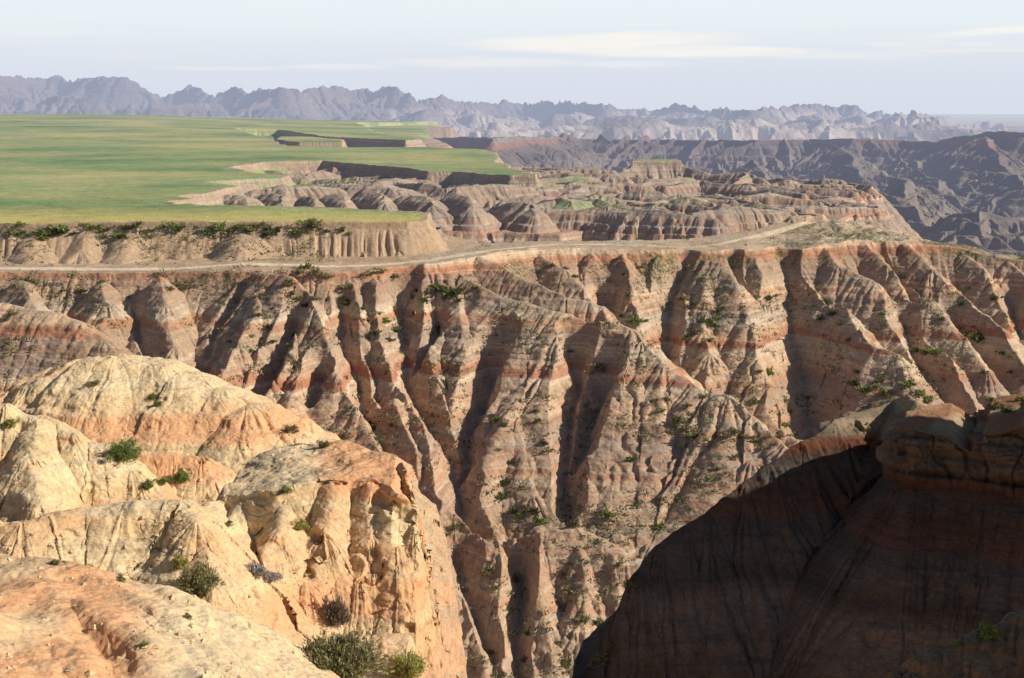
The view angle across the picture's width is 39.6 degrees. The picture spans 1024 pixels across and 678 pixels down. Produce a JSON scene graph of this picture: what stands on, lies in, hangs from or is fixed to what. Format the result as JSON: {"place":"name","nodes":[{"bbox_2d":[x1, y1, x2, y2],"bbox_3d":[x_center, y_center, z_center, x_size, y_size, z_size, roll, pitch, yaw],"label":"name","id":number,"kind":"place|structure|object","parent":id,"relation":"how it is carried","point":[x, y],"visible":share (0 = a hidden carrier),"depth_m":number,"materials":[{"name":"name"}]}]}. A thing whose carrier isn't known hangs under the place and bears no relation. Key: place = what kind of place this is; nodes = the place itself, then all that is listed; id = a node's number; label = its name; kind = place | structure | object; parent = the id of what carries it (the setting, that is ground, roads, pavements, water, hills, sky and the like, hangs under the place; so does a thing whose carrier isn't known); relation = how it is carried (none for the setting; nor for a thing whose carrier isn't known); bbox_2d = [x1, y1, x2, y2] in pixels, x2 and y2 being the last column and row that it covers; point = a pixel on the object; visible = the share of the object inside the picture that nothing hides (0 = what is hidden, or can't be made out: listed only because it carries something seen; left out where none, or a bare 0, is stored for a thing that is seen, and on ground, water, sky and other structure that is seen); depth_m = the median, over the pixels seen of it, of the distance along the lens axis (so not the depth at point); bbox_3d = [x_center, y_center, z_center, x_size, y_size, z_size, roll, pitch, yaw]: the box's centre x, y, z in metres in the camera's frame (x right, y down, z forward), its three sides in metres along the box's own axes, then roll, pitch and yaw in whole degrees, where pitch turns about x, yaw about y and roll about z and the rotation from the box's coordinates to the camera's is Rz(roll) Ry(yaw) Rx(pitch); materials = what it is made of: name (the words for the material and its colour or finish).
{"place":"outdoors","nodes":[
{"label":"outdoors","id":0,"kind":"place"},
{"bbox_2d":[0,354,466,677],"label":"foreground hills","id":1,"kind":"structure","parent":0,"point":[67,479],"depth_m":39.34,"materials":[{"name":"stone"}]},
{"bbox_2d":[3,416,20,428],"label":"shrub","id":2,"kind":"object","parent":1,"relation":"on","point":[8,423],"visible":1,"depth_m":47.19,"materials":[{"name":"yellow plant"}]},
{"bbox_2d":[49,559,65,564],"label":"shrub","id":3,"kind":"object","parent":1,"relation":"on","point":[54,561],"visible":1,"depth_m":27.05,"materials":[{"name":"green plant"}]},
{"bbox_2d":[84,378,101,385],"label":"shrub","id":4,"kind":"object","parent":1,"relation":"on","point":[95,382],"visible":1,"depth_m":60.67,"materials":[{"name":"green plant"}]},
{"bbox_2d":[116,572,126,582],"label":"shrub","id":5,"kind":"object","parent":1,"relation":"on","point":[119,578],"visible":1,"depth_m":26.27,"materials":[{"name":"green plant"}]},
{"bbox_2d":[105,437,142,463],"bbox_3d":[-12.937,3.709,47.441,1.132,0.997,1.393,0,9,0],"label":"shrub","id":6,"kind":"object","parent":1,"relation":"on","point":[124,451],"visible":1,"depth_m":47.24,"materials":[{"name":"green plant"}]},
{"bbox_2d":[140,478,155,489],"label":"shrub","id":7,"kind":"object","parent":1,"relation":"on","point":[147,485],"visible":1,"depth_m":46.92,"materials":[{"name":"green plant"}]},
{"bbox_2d":[156,475,169,485],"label":"shrub","id":8,"kind":"object","parent":1,"relation":"on","point":[161,481],"visible":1,"depth_m":48.36,"materials":[{"name":"green plant"}]},
{"bbox_2d":[171,555,190,569],"bbox_3d":[-8.502,5.708,36.483,0.513,0.452,0.450,6,11,31],"label":"shrub","id":9,"kind":"object","parent":1,"relation":"on","point":[178,560],"visible":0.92,"depth_m":36.43,"materials":[{"name":"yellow plant"}]},
{"bbox_2d":[171,468,191,482],"bbox_3d":[-12.144,4.994,52.324,0.791,0.639,0.953,2,9,15],"label":"shrub","id":10,"kind":"object","parent":1,"relation":"on","point":[181,475],"visible":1,"depth_m":52.13,"materials":[{"name":"green plant"}]},
{"bbox_2d":[183,613,192,620],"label":"shrub","id":11,"kind":"object","parent":1,"relation":"on","point":[187,615],"visible":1,"depth_m":24.67,"materials":[{"name":"green plant"}]},
{"bbox_2d":[175,555,225,598],"bbox_3d":[-7.908,5.960,35.577,1.537,1.146,1.332,-5,10,-28],"label":"shrub","id":12,"kind":"object","parent":1,"relation":"on","point":[199,579],"visible":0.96,"depth_m":35.42,"materials":[{"name":"green plant"}]},
{"bbox_2d":[0,360,442,677],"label":"pebbles","id":13,"kind":"object","parent":1,"relation":"on","point":[91,672],"visible":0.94,"depth_m":26.41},
{"bbox_2d":[244,561,270,578],"bbox_3d":[-6.730,6.045,37.373,0.912,0.427,0.702,0,9,3],"label":"shrub","id":14,"kind":"object","parent":1,"relation":"on","point":[258,570],"visible":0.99,"depth_m":37.27,"materials":[{"name":"grey plant"}]},
{"bbox_2d":[263,569,285,582],"bbox_3d":[-6.391,6.274,37.824,0.653,0.381,0.704,3,10,18],"label":"shrub","id":15,"kind":"object","parent":1,"relation":"on","point":[272,576],"visible":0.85,"depth_m":37.73,"materials":[{"name":"grey plant"}]},
{"bbox_2d":[283,424,298,432],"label":"shrub","id":16,"kind":"object","parent":1,"relation":"on","point":[289,428],"visible":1,"depth_m":59.91,"materials":[{"name":"green plant"}]},
{"bbox_2d":[294,518,311,530],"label":"shrub","id":17,"kind":"object","parent":1,"relation":"on","point":[300,523],"visible":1,"depth_m":39.68,"materials":[{"name":"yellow plant"}]},
{"bbox_2d":[317,438,329,447],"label":"shrub","id":18,"kind":"object","parent":1,"relation":"on","point":[324,444],"visible":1,"depth_m":44.01,"materials":[{"name":"green plant"}]},
{"bbox_2d":[321,594,351,627],"bbox_3d":[-4.716,7.239,38.078,0.771,1.022,0.844,-4,10,-25],"label":"shrub","id":19,"kind":"object","parent":1,"relation":"on","point":[337,609],"visible":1,"depth_m":37.92,"materials":[{"name":"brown plant"}]},
{"bbox_2d":[295,629,395,677],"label":"shrub","id":20,"kind":"object","parent":1,"relation":"on","point":[341,656],"visible":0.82,"depth_m":27.15,"materials":[{"name":"green plant"}]},
{"bbox_2d":[384,646,430,677],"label":"shrub","id":21,"kind":"object","parent":1,"relation":"on","point":[410,665],"visible":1,"depth_m":35.63,"materials":[{"name":"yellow plant"}]},
{"bbox_2d":[0,114,919,387],"bbox_3d":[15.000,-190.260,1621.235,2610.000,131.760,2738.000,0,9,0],"label":"grass tableland","id":22,"kind":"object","parent":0,"point":[390,188],"depth_m":455.02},
{"bbox_2d":[47,223,69,233],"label":"shrub","id":23,"kind":"object","parent":22,"relation":"on","point":[60,228],"visible":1,"depth_m":271.49,"materials":[{"name":"green plant"}]},
{"bbox_2d":[79,221,103,229],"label":"shrub","id":24,"kind":"object","parent":22,"relation":"on","point":[88,225],"visible":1,"depth_m":272.82,"materials":[{"name":"green plant"}]},
{"bbox_2d":[166,220,184,230],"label":"shrub","id":25,"kind":"object","parent":22,"relation":"on","point":[172,224],"visible":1,"depth_m":273.77,"materials":[{"name":"green plant"}]},
{"bbox_2d":[212,220,225,230],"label":"shrub","id":26,"kind":"object","parent":22,"relation":"on","point":[218,228],"visible":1,"depth_m":273.92,"materials":[{"name":"green plant"}]},
{"bbox_2d":[233,222,246,229],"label":"shrub","id":27,"kind":"object","parent":22,"relation":"on","point":[239,226],"visible":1,"depth_m":274.55,"materials":[{"name":"green plant"}]},
{"bbox_2d":[245,223,260,231],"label":"shrub","id":28,"kind":"object","parent":22,"relation":"on","point":[251,227],"visible":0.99,"depth_m":274.20,"materials":[{"name":"green plant"}]},
{"bbox_2d":[271,225,283,232],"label":"shrub","id":29,"kind":"object","parent":22,"relation":"on","point":[277,228],"visible":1,"depth_m":274.38,"materials":[{"name":"green plant"}]},
{"bbox_2d":[284,229,303,235],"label":"shrub","id":30,"kind":"object","parent":22,"relation":"on","point":[293,232],"visible":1,"depth_m":274.59,"materials":[{"name":"green plant"}]},
{"bbox_2d":[297,226,311,234],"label":"shrub","id":31,"kind":"object","parent":22,"relation":"on","point":[306,231],"visible":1,"depth_m":274.76,"materials":[{"name":"green plant"}]},
{"bbox_2d":[295,216,317,225],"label":"shrub","id":32,"kind":"object","parent":22,"relation":"on","point":[304,222],"visible":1,"depth_m":275.79,"materials":[{"name":"green plant"}]},
{"bbox_2d":[309,219,323,227],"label":"shrub","id":33,"kind":"object","parent":22,"relation":"on","point":[320,221],"visible":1,"depth_m":275.63,"materials":[{"name":"green plant"}]},
{"bbox_2d":[0,214,1023,677],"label":"canyon wall","id":34,"kind":"structure","parent":0,"point":[860,282],"depth_m":241.82,"materials":[{"name":"stone"}]},
{"bbox_2d":[5,309,18,314],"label":"shrub","id":35,"kind":"object","parent":34,"relation":"on","point":[12,312],"visible":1,"depth_m":190.06,"materials":[{"name":"green plant"}]},
{"bbox_2d":[27,278,40,284],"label":"shrub","id":36,"kind":"object","parent":34,"relation":"on","point":[33,282],"visible":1,"depth_m":252.10,"materials":[{"name":"green plant"}]},
{"bbox_2d":[75,287,87,292],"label":"shrub","id":37,"kind":"object","parent":34,"relation":"on","point":[80,288],"visible":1,"depth_m":251.32,"materials":[{"name":"green plant"}]},
{"bbox_2d":[94,232,108,238],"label":"shrub","id":38,"kind":"object","parent":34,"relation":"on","point":[103,235],"visible":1,"depth_m":272.19,"materials":[{"name":"green plant"}]},
{"bbox_2d":[171,281,185,286],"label":"shrub","id":39,"kind":"object","parent":34,"relation":"on","point":[175,284],"visible":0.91,"depth_m":251.75,"materials":[{"name":"green plant"}]},
{"bbox_2d":[265,228,277,235],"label":"shrub","id":40,"kind":"object","parent":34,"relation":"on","point":[270,232],"visible":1,"depth_m":273.44,"materials":[{"name":"green plant"}]},
{"bbox_2d":[282,278,298,286],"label":"shrub","id":41,"kind":"object","parent":34,"relation":"on","point":[288,282],"visible":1,"depth_m":242.54,"materials":[{"name":"green plant"}]},
{"bbox_2d":[298,260,314,268],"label":"shrub","id":42,"kind":"object","parent":34,"relation":"on","point":[307,265],"visible":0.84,"depth_m":253.67,"materials":[{"name":"green plant"}]},
{"bbox_2d":[307,266,325,276],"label":"shrub","id":43,"kind":"object","parent":34,"relation":"on","point":[317,269],"visible":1,"depth_m":250.53,"materials":[{"name":"green plant"}]},
{"bbox_2d":[321,272,334,279],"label":"shrub","id":44,"kind":"object","parent":34,"relation":"on","point":[327,276],"visible":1,"depth_m":250.83,"materials":[{"name":"green plant"}]},
{"bbox_2d":[339,298,351,305],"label":"shrub","id":45,"kind":"object","parent":34,"relation":"on","point":[346,302],"visible":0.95,"depth_m":248.57,"materials":[{"name":"green plant"}]},
{"bbox_2d":[360,269,374,275],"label":"shrub","id":46,"kind":"object","parent":34,"relation":"on","point":[368,273],"visible":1,"depth_m":252.69,"materials":[{"name":"green plant"}]},
{"bbox_2d":[368,328,381,335],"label":"shrub","id":47,"kind":"object","parent":34,"relation":"on","point":[373,331],"visible":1,"depth_m":240.41,"materials":[{"name":"green plant"}]},
{"bbox_2d":[373,267,389,273],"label":"shrub","id":48,"kind":"object","parent":34,"relation":"on","point":[382,270],"visible":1,"depth_m":254.36,"materials":[{"name":"green plant"}]},
{"bbox_2d":[415,295,428,301],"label":"shrub","id":49,"kind":"object","parent":34,"relation":"on","point":[425,299],"visible":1,"depth_m":250.22,"materials":[{"name":"green plant"}]},
{"bbox_2d":[427,284,453,291],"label":"shrub","id":50,"kind":"object","parent":34,"relation":"on","point":[439,288],"visible":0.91,"depth_m":252.89,"materials":[{"name":"green plant"}]},
{"bbox_2d":[441,286,463,295],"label":"shrub","id":51,"kind":"object","parent":34,"relation":"on","point":[453,291],"visible":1,"depth_m":251.34,"materials":[{"name":"green plant"}]},
{"bbox_2d":[443,522,466,530],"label":"shrub","id":52,"kind":"object","parent":34,"relation":"on","point":[454,527],"visible":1,"depth_m":203.10,"materials":[{"name":"green plant"}]},
{"bbox_2d":[480,565,495,577],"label":"shrub","id":53,"kind":"object","parent":34,"relation":"on","point":[486,570],"visible":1,"depth_m":196.46,"materials":[{"name":"green plant"}]},
{"bbox_2d":[486,584,500,590],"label":"shrub","id":54,"kind":"object","parent":34,"relation":"on","point":[494,587],"visible":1,"depth_m":193.32,"materials":[{"name":"green plant"}]},
{"bbox_2d":[494,492,509,500],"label":"shrub","id":55,"kind":"object","parent":34,"relation":"on","point":[502,495],"visible":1,"depth_m":211.74,"materials":[{"name":"green plant"}]},
{"bbox_2d":[500,478,509,485],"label":"shrub","id":56,"kind":"object","parent":34,"relation":"on","point":[506,481],"visible":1,"depth_m":214.25,"materials":[{"name":"green plant"}]},
{"bbox_2d":[0,221,1023,677],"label":"scrub","id":57,"kind":"object","parent":34,"relation":"on","point":[548,343],"visible":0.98,"depth_m":234.77,"materials":[{"name":"green plant"}]},
{"bbox_2d":[512,572,523,583],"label":"shrub","id":58,"kind":"object","parent":34,"relation":"on","point":[515,578],"visible":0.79,"depth_m":199.93,"materials":[{"name":"green plant"}]},
{"bbox_2d":[527,506,543,516],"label":"shrub","id":59,"kind":"object","parent":34,"relation":"on","point":[532,510],"visible":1,"depth_m":208.17,"materials":[{"name":"green plant"}]},
{"bbox_2d":[534,517,549,525],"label":"shrub","id":60,"kind":"object","parent":34,"relation":"on","point":[542,522],"visible":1,"depth_m":206.84,"materials":[{"name":"green plant"}]},
{"bbox_2d":[561,657,570,668],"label":"shrub","id":61,"kind":"object","parent":34,"relation":"on","point":[566,663],"visible":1,"depth_m":184.43,"materials":[{"name":"green plant"}]},
{"bbox_2d":[561,585,573,594],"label":"shrub","id":62,"kind":"object","parent":34,"relation":"on","point":[567,589],"visible":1,"depth_m":193.19,"materials":[{"name":"green plant"}]},
{"bbox_2d":[569,519,583,527],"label":"shrub","id":63,"kind":"object","parent":34,"relation":"on","point":[574,523],"visible":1,"depth_m":205.65,"materials":[{"name":"green plant"}]},
{"bbox_2d":[571,588,582,594],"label":"shrub","id":64,"kind":"object","parent":34,"relation":"on","point":[577,592],"visible":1,"depth_m":191.86,"materials":[{"name":"green plant"}]},
{"bbox_2d":[570,613,594,622],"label":"shrub","id":65,"kind":"object","parent":34,"relation":"on","point":[583,618],"visible":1,"depth_m":188.44,"materials":[{"name":"green plant"}]},
{"bbox_2d":[591,616,603,625],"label":"shrub","id":66,"kind":"object","parent":34,"relation":"on","point":[598,620],"visible":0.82,"depth_m":189.06,"materials":[{"name":"green plant"}]},
{"bbox_2d":[587,363,608,368],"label":"shrub","id":67,"kind":"object","parent":34,"relation":"on","point":[598,366],"visible":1,"depth_m":234.79,"materials":[{"name":"green plant"}]},
{"bbox_2d":[599,507,617,517],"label":"shrub","id":68,"kind":"object","parent":34,"relation":"on","point":[607,512],"visible":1,"depth_m":205.54,"materials":[{"name":"green plant"}]},
{"bbox_2d":[624,455,640,461],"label":"shrub","id":69,"kind":"object","parent":34,"relation":"on","point":[631,459],"visible":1,"depth_m":214.70,"materials":[{"name":"green plant"}]},
{"bbox_2d":[629,316,650,323],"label":"shrub","id":70,"kind":"object","parent":34,"relation":"on","point":[636,319],"visible":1,"depth_m":263.09,"materials":[{"name":"green plant"}]},
{"bbox_2d":[653,521,663,529],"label":"shrub","id":71,"kind":"object","parent":34,"relation":"on","point":[659,526],"visible":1,"depth_m":204.59,"materials":[{"name":"green plant"}]},
{"bbox_2d":[672,413,688,425],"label":"shrub","id":72,"kind":"object","parent":34,"relation":"on","point":[680,420],"visible":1,"depth_m":218.90,"materials":[{"name":"green plant"}]},
{"bbox_2d":[677,295,690,300],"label":"shrub","id":73,"kind":"object","parent":34,"relation":"on","point":[683,297],"visible":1,"depth_m":273.79,"materials":[{"name":"green plant"}]},
{"bbox_2d":[681,428,699,438],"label":"shrub","id":74,"kind":"object","parent":34,"relation":"on","point":[690,433],"visible":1,"depth_m":216.47,"materials":[{"name":"green plant"}]},
{"bbox_2d":[696,314,711,322],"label":"shrub","id":75,"kind":"object","parent":34,"relation":"on","point":[702,319],"visible":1,"depth_m":266.71,"materials":[{"name":"green plant"}]},
{"bbox_2d":[707,318,718,326],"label":"shrub","id":76,"kind":"object","parent":34,"relation":"on","point":[713,324],"visible":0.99,"depth_m":266.54,"materials":[{"name":"green plant"}]},
{"bbox_2d":[718,433,736,438],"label":"shrub","id":77,"kind":"object","parent":34,"relation":"on","point":[725,436],"visible":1,"depth_m":213.63,"materials":[{"name":"green plant"}]},
{"bbox_2d":[726,425,739,434],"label":"shrub","id":78,"kind":"object","parent":34,"relation":"on","point":[734,430],"visible":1,"depth_m":214.59,"materials":[{"name":"green plant"}]},
{"bbox_2d":[741,434,756,439],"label":"shrub","id":79,"kind":"object","parent":34,"relation":"on","point":[749,437],"visible":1,"depth_m":213.49,"materials":[{"name":"green plant"}]},
{"bbox_2d":[748,395,760,403],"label":"shrub","id":80,"kind":"object","parent":34,"relation":"on","point":[755,400],"visible":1,"depth_m":250.78,"materials":[{"name":"green plant"}]},
{"bbox_2d":[750,435,764,442],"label":"shrub","id":81,"kind":"object","parent":34,"relation":"on","point":[756,439],"visible":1,"depth_m":213.52,"materials":[{"name":"green plant"}]},
{"bbox_2d":[766,366,773,375],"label":"shrub","id":82,"kind":"object","parent":34,"relation":"on","point":[769,371],"visible":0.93,"depth_m":258.91,"materials":[{"name":"green plant"}]},
{"bbox_2d":[840,379,857,386],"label":"shrub","id":83,"kind":"object","parent":34,"relation":"on","point":[853,382],"visible":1,"depth_m":253.05,"materials":[{"name":"green plant"}]},
{"bbox_2d":[855,386,874,393],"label":"shrub","id":84,"kind":"object","parent":34,"relation":"on","point":[865,389],"visible":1,"depth_m":249.20,"materials":[{"name":"green plant"}]},
{"bbox_2d":[866,383,882,390],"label":"shrub","id":85,"kind":"object","parent":34,"relation":"on","point":[877,386],"visible":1,"depth_m":249.01,"materials":[{"name":"green plant"}]},
{"bbox_2d":[878,388,894,397],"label":"shrub","id":86,"kind":"object","parent":34,"relation":"on","point":[885,392],"visible":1,"depth_m":247.20,"materials":[{"name":"green plant"}]},
{"bbox_2d":[898,379,916,387],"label":"shrub","id":87,"kind":"object","parent":34,"relation":"on","point":[909,382],"visible":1,"depth_m":246.71,"materials":[{"name":"green plant"}]},
{"bbox_2d":[914,388,926,397],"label":"shrub","id":88,"kind":"object","parent":34,"relation":"on","point":[921,394],"visible":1,"depth_m":245.53,"materials":[{"name":"green plant"}]},
{"bbox_2d":[923,395,938,401],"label":"shrub","id":89,"kind":"object","parent":34,"relation":"on","point":[928,398],"visible":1,"depth_m":245.84,"materials":[{"name":"green plant"}]},
{"bbox_2d":[924,347,943,355],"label":"shrub","id":90,"kind":"object","parent":34,"relation":"on","point":[933,351],"visible":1,"depth_m":269.51,"materials":[{"name":"green plant"}]},
{"bbox_2d":[962,330,984,343],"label":"shrub","id":91,"kind":"object","parent":34,"relation":"on","point":[976,336],"visible":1,"depth_m":277.17,"materials":[{"name":"green plant"}]},
{"bbox_2d":[986,295,1003,300],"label":"shrub","id":92,"kind":"object","parent":34,"relation":"on","point":[992,297],"visible":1,"depth_m":286.95,"materials":[{"name":"green plant"}]},
{"bbox_2d":[0,75,1023,141],"bbox_3d":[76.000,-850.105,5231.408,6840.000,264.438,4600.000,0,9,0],"label":"mountain range","id":93,"kind":"structure","parent":0,"point":[58,94],"depth_m":4462.88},
{"bbox_2d":[0,0,1023,113],"label":"sky","id":94,"kind":"structure","parent":0,"point":[888,56],"materials":[{"name":"white"}]},
{"bbox_2d":[433,131,1023,256],"bbox_3d":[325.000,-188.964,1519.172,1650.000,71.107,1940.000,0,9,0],"label":"canyon wall","id":95,"kind":"structure","parent":0,"point":[968,190],"depth_m":1281.65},
{"bbox_2d":[572,393,1023,677],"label":"dark butte","id":96,"kind":"object","parent":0,"point":[878,539],"visible":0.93,"depth_m":76.89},
{"bbox_2d":[593,652,607,660],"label":"shrub","id":97,"kind":"object","parent":96,"relation":"on","point":[600,656],"visible":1,"depth_m":76.95,"materials":[{"name":"green plant"}]},
{"bbox_2d":[624,579,636,590],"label":"shrub","id":98,"kind":"object","parent":96,"relation":"on","point":[628,584],"visible":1,"depth_m":78.41,"materials":[{"name":"green plant"}]},
{"bbox_2d":[988,400,1003,408],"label":"shrub","id":99,"kind":"object","parent":96,"relation":"on","point":[996,405],"visible":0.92,"depth_m":81.02,"materials":[{"name":"green plant"}]},
{"bbox_2d":[1000,406,1016,412],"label":"shrub","id":100,"kind":"object","parent":96,"relation":"on","point":[1003,410],"visible":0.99,"depth_m":78.96,"materials":[{"name":"green plant"}]},
{"bbox_2d":[1012,395,1023,401],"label":"shrub","id":101,"kind":"object","parent":96,"relation":"on","point":[1019,398],"visible":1,"depth_m":81.41,"materials":[{"name":"green plant"}]},
{"bbox_2d":[884,609,1023,677],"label":"rock edge","id":102,"kind":"object","parent":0,"point":[975,656],"visible":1,"depth_m":26.03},
{"bbox_2d":[953,639,964,646],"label":"shrub","id":103,"kind":"object","parent":102,"relation":"on","point":[957,643],"visible":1,"depth_m":26.19,"materials":[{"name":"green plant"}]},
{"bbox_2d":[975,621,1005,640],"bbox_3d":[8.813,5.365,26.193,0.516,0.299,0.617,-1,9,-4],"label":"shrub","id":104,"kind":"object","parent":102,"relation":"on","point":[991,632],"visible":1,"depth_m":26.09,"materials":[{"name":"green plant"}]},
{"bbox_2d":[884,114,1023,126],"bbox_3d":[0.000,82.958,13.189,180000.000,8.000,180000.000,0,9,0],"label":"ground","id":105,"kind":"structure","parent":0,"point":[1016,120],"depth_m":20555.81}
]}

